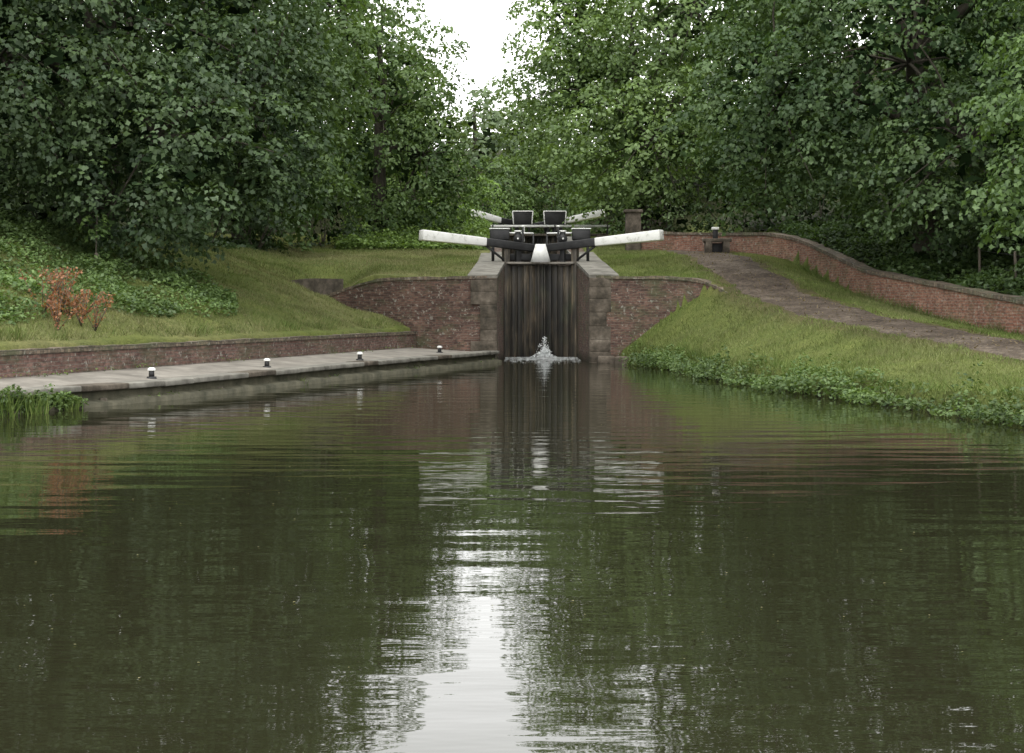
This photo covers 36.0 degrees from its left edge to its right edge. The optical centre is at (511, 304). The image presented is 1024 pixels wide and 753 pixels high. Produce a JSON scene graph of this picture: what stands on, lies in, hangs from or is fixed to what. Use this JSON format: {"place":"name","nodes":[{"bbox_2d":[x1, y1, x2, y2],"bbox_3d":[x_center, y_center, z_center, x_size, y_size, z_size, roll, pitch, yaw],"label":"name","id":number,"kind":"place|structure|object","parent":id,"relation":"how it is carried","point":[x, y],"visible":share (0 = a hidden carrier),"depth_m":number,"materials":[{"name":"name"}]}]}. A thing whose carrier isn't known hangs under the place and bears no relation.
{"place":"outdoors","nodes":[
{"label":"outdoors","id":0,"kind":"place"},
{"bbox_2d":[0,357,1023,752],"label":"canal water","id":1,"kind":"structure","parent":0,"point":[606,591],"depth_m":10.04,"materials":[{"name":"green liquid"}]},
{"bbox_2d":[0,379,308,417],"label":"reeds","id":2,"kind":"object","parent":1,"relation":"on","point":[32,408],"visible":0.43,"depth_m":24.46,"materials":[{"name":"green plant"}]},
{"bbox_2d":[0,17,1023,423],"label":"ground","id":3,"kind":"structure","parent":0,"point":[136,337],"depth_m":40.32,"materials":[{"name":"green plant"}]},
{"bbox_2d":[0,383,88,415],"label":"water margin weeds","id":4,"kind":"object","parent":3,"relation":"on","point":[54,398],"visible":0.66,"depth_m":24.91,"materials":[{"name":"green plant"}]},
{"bbox_2d":[17,266,114,330],"bbox_3d":[-9.067,-0.131,31.413,1.676,1.301,2.910,0,0,-41],"label":"dead dock plant","id":5,"kind":"object","parent":3,"relation":"on","point":[54,305],"visible":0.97,"depth_m":30.98,"materials":[{"name":"brown plant"}]},
{"bbox_2d":[79,213,112,264],"bbox_3d":[-10.084,-1.520,38.148,0.744,1.424,0.858,0,0,-29],"label":"sapling","id":6,"kind":"object","parent":3,"relation":"on","point":[101,230],"visible":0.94,"depth_m":38.19,"materials":[{"name":"green plant"}]},
{"bbox_2d":[0,207,238,324],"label":"bramble patch","id":7,"kind":"object","parent":3,"relation":"on","point":[25,232],"visible":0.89,"depth_m":37.25,"materials":[{"name":"green plant"}]},
{"bbox_2d":[0,212,283,249],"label":"ivy","id":8,"kind":"object","parent":3,"relation":"on","point":[226,241],"visible":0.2,"depth_m":51.05,"materials":[{"name":"green plant"}]},
{"bbox_2d":[0,139,366,256],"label":"hedge","id":9,"kind":"object","parent":3,"relation":"on","point":[263,231],"visible":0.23,"depth_m":53.04,"materials":[{"name":"green plant"}]},
{"bbox_2d":[0,0,372,277],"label":"sycamore tree","id":10,"kind":"object","parent":3,"relation":"on","point":[94,82],"visible":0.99,"depth_m":39.28,"materials":[{"name":"green plant"}]},
{"bbox_2d":[38,0,386,253],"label":"lime tree","id":11,"kind":"object","parent":3,"relation":"on","point":[365,33],"visible":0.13,"depth_m":55.47,"materials":[{"name":"green plant"}]},
{"bbox_2d":[0,348,501,416],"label":"canal landing","id":12,"kind":"object","parent":3,"relation":"on","point":[110,388],"visible":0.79,"depth_m":31.69,"materials":[{"name":"concrete"}]},
{"bbox_2d":[147,367,156,378],"bbox_3d":[-6.680,1.280,29.200,0.200,0.240,0.200,0,0,0],"label":"mooring bollard","id":13,"kind":"object","parent":12,"relation":"on","point":[151,370],"visible":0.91,"depth_m":29.15,"materials":[{"name":"metal"}]},
{"bbox_2d":[0,345,412,377],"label":"towpath weeds","id":14,"kind":"object","parent":12,"relation":"on","point":[172,364],"visible":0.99,"depth_m":31.00,"materials":[{"name":"green plant"}]},
{"bbox_2d":[0,334,415,378],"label":"brickwork","id":15,"kind":"object","parent":12,"relation":"on","point":[40,364],"visible":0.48,"depth_m":33.04,"materials":[{"name":"brick"}]},
{"bbox_2d":[0,331,416,355],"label":"coping","id":16,"kind":"object","parent":15,"relation":"on","point":[99,347],"visible":0.93,"depth_m":32.77,"materials":[{"name":"stone"}]},
{"bbox_2d":[18,361,481,407],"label":"ledge weeds","id":17,"kind":"object","parent":12,"relation":"on","point":[268,382],"visible":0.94,"depth_m":34.95,"materials":[{"name":"green plant"}]},
{"bbox_2d":[263,358,270,367],"bbox_3d":[-5.320,1.280,34.200,0.200,0.240,0.200,0,0,0],"label":"mooring bollard","id":18,"kind":"object","parent":12,"relation":"on","point":[266,360],"visible":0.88,"depth_m":34.15,"materials":[{"name":"metal"}]},
{"bbox_2d":[356,352,363,360],"bbox_3d":[-3.750,1.280,38.800,0.200,0.240,0.200,0,0,0],"label":"mooring bollard","id":19,"kind":"object","parent":12,"relation":"on","point":[360,356],"visible":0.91,"depth_m":38.75,"materials":[{"name":"metal"}]},
{"bbox_2d":[436,346,442,352],"bbox_3d":[-2.050,1.280,44.600,0.200,0.240,0.200,0,0,0],"label":"mooring bollard","id":20,"kind":"object","parent":12,"relation":"on","point":[439,349],"visible":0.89,"depth_m":44.55,"materials":[{"name":"metal"}]},
{"bbox_2d":[144,1,433,232],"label":"lime tree","id":21,"kind":"object","parent":3,"relation":"on","point":[365,150],"visible":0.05,"depth_m":80.76,"materials":[{"name":"green plant"}]},
{"bbox_2d":[290,278,342,294],"bbox_3d":[-6.148,-0.250,47.874,2.385,1.100,0.781,0,0,-35],"label":"stonework","id":22,"kind":"object","parent":3,"relation":"on","point":[322,286],"visible":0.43,"depth_m":47.79,"materials":[{"name":"stone"}]},
{"bbox_2d":[257,0,486,239],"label":"ash tree","id":23,"kind":"object","parent":3,"relation":"on","point":[381,161],"visible":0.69,"depth_m":61.63,"materials":[{"name":"green plant"}]},
{"bbox_2d":[330,279,484,350],"bbox_3d":[-3.133,0.910,47.332,5.520,3.380,0.666,0,0,16],"label":"brickwork","id":24,"kind":"object","parent":3,"relation":"on","point":[443,313],"visible":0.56,"depth_m":46.85,"materials":[{"name":"brick"}]},
{"bbox_2d":[327,276,486,296],"bbox_3d":[-3.126,-0.498,47.335,5.539,0.717,0.753,0,0,16],"label":"coping","id":25,"kind":"object","parent":24,"relation":"on","point":[408,278],"visible":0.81,"depth_m":47.01,"materials":[{"name":"stone"}]},
{"bbox_2d":[334,220,492,249],"bbox_3d":[-3.703,-3.056,66.495,5.752,2.130,17.162,0,0,0],"label":"nettle patch","id":26,"kind":"object","parent":3,"relation":"on","point":[405,241],"visible":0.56,"depth_m":59.33,"materials":[{"name":"green plant"}]},
{"bbox_2d":[331,156,510,241],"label":"shrub","id":27,"kind":"object","parent":3,"relation":"on","point":[494,190],"visible":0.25,"depth_m":69.66,"materials":[{"name":"green plant"}]},
{"bbox_2d":[0,0,1022,225],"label":"distant trees","id":28,"kind":"object","parent":3,"relation":"on","point":[478,144],"visible":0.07,"depth_m":91.70,"materials":[{"name":"green plant"}]},
{"bbox_2d":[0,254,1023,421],"bbox_3d":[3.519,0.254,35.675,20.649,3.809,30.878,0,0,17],"label":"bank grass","id":29,"kind":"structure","parent":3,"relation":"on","point":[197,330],"depth_m":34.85,"materials":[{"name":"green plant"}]},
{"bbox_2d":[457,129,628,233],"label":"shrub","id":30,"kind":"object","parent":3,"relation":"on","point":[519,194],"visible":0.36,"depth_m":84.49,"materials":[{"name":"green plant"}]},
{"bbox_2d":[468,237,628,363],"bbox_3d":[1.443,-0.345,59.582,5.504,6.090,30.035,0,0,0],"label":"canal lock","id":31,"kind":"object","parent":3,"relation":"on","point":[593,329],"visible":0.48,"depth_m":46.37,"materials":[{"name":"stone"}]},
{"bbox_2d":[471,210,604,265],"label":"lock gate","id":32,"kind":"structure","parent":31,"relation":"attached to","point":[549,218],"depth_m":73.42,"materials":[{"name":"black paint"}]},
{"bbox_2d":[419,225,663,357],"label":"lock gate","id":33,"kind":"structure","parent":31,"relation":"attached to","point":[540,300],"depth_m":51.09,"materials":[{"name":"black paint"}]},
{"bbox_2d":[504,336,579,363],"bbox_3d":[0.936,1.374,48.221,2.363,0.742,5.878,0,0,0],"label":"water splash","id":34,"kind":"object","parent":31,"relation":"attached to","point":[544,351],"visible":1,"depth_m":50.40,"materials":[{"name":"white liquid"}]},
{"bbox_2d":[491,225,612,241],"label":"footbridge","id":35,"kind":"object","parent":31,"relation":"on","point":[555,235],"visible":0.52,"depth_m":65.97,"materials":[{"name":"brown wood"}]},
{"bbox_2d":[625,213,640,250],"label":"end pier","id":36,"kind":"structure","parent":3,"relation":"on","point":[632,222],"depth_m":57.62,"materials":[{"name":"stone"}]},
{"bbox_2d":[623,209,642,213],"bbox_3d":[4.450,-3.430,57.900,0.680,0.120,0.680,0,0,0],"label":"cap","id":37,"kind":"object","parent":36,"relation":"on","point":[632,211],"depth_m":57.58,"materials":[{"name":"stone"}]},
{"bbox_2d":[490,0,823,235],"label":"lime tree","id":38,"kind":"object","parent":3,"relation":"on","point":[636,104],"visible":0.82,"depth_m":62.41,"materials":[{"name":"green plant"}]},
{"bbox_2d":[606,279,714,356],"bbox_3d":[4.690,0.910,45.464,5.331,3.380,1.353,0,0,39],"label":"brickwork","id":39,"kind":"object","parent":3,"relation":"on","point":[639,307],"visible":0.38,"depth_m":46.14,"materials":[{"name":"brick"}]},
{"bbox_2d":[596,275,726,292],"bbox_3d":[4.696,-0.507,45.469,5.378,0.733,1.438,0,0,39],"label":"coping","id":40,"kind":"object","parent":39,"relation":"on","point":[706,281],"visible":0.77,"depth_m":45.77,"materials":[{"name":"stone"}]},
{"bbox_2d":[702,227,731,252],"bbox_3d":[7.050,-2.167,54.200,0.950,0.995,0.500,0,0,0],"label":"stone marker","id":41,"kind":"object","parent":3,"relation":"on","point":[711,247],"visible":0.77,"depth_m":53.95,"materials":[{"name":"stone"}]},
{"bbox_2d":[603,138,985,259],"bbox_3d":[9.486,-2.813,56.636,6.446,6.160,25.085,0,0,-24],"label":"hedge","id":42,"kind":"object","parent":3,"relation":"on","point":[687,207],"visible":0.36,"depth_m":58.04,"materials":[{"name":"green plant"}]},
{"bbox_2d":[618,335,1023,427],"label":"bank weeds","id":43,"kind":"object","parent":3,"relation":"on","point":[856,395],"visible":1,"depth_m":28.69,"materials":[{"name":"green plant"}]},
{"bbox_2d":[641,234,1023,335],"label":"brickwork","id":44,"kind":"object","parent":3,"relation":"on","point":[982,311],"visible":0.47,"depth_m":43.97,"materials":[{"name":"red brick"}]},
{"bbox_2d":[641,230,1023,303],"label":"coping","id":45,"kind":"object","parent":44,"relation":"on","point":[844,259],"visible":0.91,"depth_m":44.76,"materials":[{"name":"stone"}]},
{"bbox_2d":[654,0,1023,227],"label":"lime tree","id":46,"kind":"object","parent":3,"relation":"on","point":[941,68],"visible":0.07,"depth_m":59.04,"materials":[{"name":"green plant"}]},
{"bbox_2d":[661,0,1023,265],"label":"sycamore tree","id":47,"kind":"object","parent":3,"relation":"on","point":[835,95],"visible":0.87,"depth_m":43.80,"materials":[{"name":"green plant"}]},
{"bbox_2d":[670,250,1023,359],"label":"towpath","id":48,"kind":"structure","parent":3,"relation":"on","point":[768,289],"depth_m":39.46,"materials":[{"name":"grey gravel"}]},
{"bbox_2d":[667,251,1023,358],"bbox_3d":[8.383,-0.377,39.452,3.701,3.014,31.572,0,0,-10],"label":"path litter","id":49,"kind":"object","parent":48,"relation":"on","point":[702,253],"visible":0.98,"depth_m":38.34,"materials":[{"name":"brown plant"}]},
{"bbox_2d":[775,192,1023,296],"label":"ivy","id":50,"kind":"object","parent":3,"relation":"on","point":[975,278],"visible":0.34,"depth_m":45.33,"materials":[{"name":"green plant"}]},
{"bbox_2d":[958,0,1023,266],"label":"sycamore tree","id":51,"kind":"object","parent":3,"relation":"on","point":[986,130],"visible":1,"depth_m":33.96,"materials":[{"name":"green plant"}]},
{"bbox_2d":[959,133,1023,287],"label":"hedge","id":52,"kind":"object","parent":3,"relation":"on","point":[1004,239],"visible":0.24,"depth_m":41.95,"materials":[{"name":"green plant"}]},
{"bbox_2d":[978,247,1022,278],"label":"post and wire fence","id":53,"kind":"object","parent":3,"relation":"on","point":[979,259],"visible":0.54,"depth_m":40.83,"materials":[{"name":"brown wood"}]},
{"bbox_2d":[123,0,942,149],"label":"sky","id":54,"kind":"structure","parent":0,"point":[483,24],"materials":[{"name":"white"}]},
{"bbox_2d":[132,397,1002,677],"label":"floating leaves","id":55,"kind":"object","parent":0,"point":[571,600],"visible":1,"depth_m":11.09,"materials":[{"name":"green plant"}]}
]}

